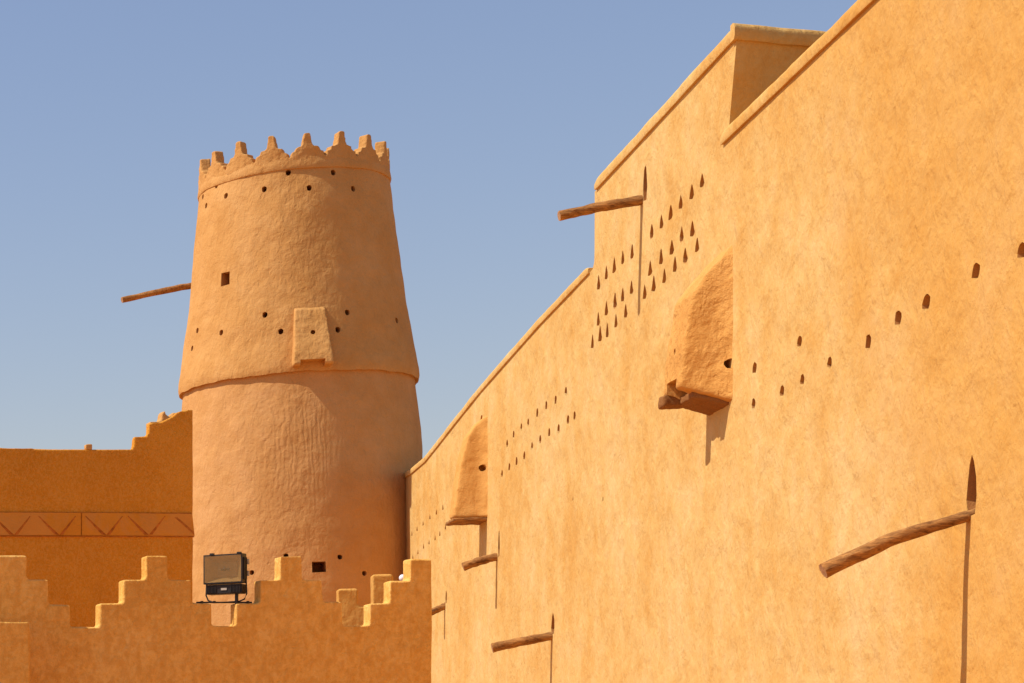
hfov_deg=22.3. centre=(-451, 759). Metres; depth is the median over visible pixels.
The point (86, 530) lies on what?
frieze wall
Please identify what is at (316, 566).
window
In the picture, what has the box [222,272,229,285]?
window
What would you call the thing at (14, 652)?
plaster pier
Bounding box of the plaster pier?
[0,622,29,682]
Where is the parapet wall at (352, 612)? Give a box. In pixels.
[336,574,392,625]
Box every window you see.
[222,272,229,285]
[312,562,325,572]
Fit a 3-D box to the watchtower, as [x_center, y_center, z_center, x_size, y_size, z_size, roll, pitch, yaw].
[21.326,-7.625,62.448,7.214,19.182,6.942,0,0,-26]
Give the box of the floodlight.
[196,552,251,603]
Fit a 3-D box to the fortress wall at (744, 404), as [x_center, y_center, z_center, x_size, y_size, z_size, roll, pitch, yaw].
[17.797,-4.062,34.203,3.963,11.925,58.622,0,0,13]
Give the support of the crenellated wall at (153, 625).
on the ground
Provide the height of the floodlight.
0.705 m
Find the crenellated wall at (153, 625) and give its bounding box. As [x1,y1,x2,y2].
[0,555,431,682]
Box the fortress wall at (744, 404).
[404,0,1023,682]
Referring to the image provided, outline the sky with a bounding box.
[0,0,856,458]
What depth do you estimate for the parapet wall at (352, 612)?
34.03 m
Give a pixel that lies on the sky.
(495, 119)
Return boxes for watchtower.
[121,131,422,625]
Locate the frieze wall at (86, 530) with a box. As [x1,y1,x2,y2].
[0,410,194,626]

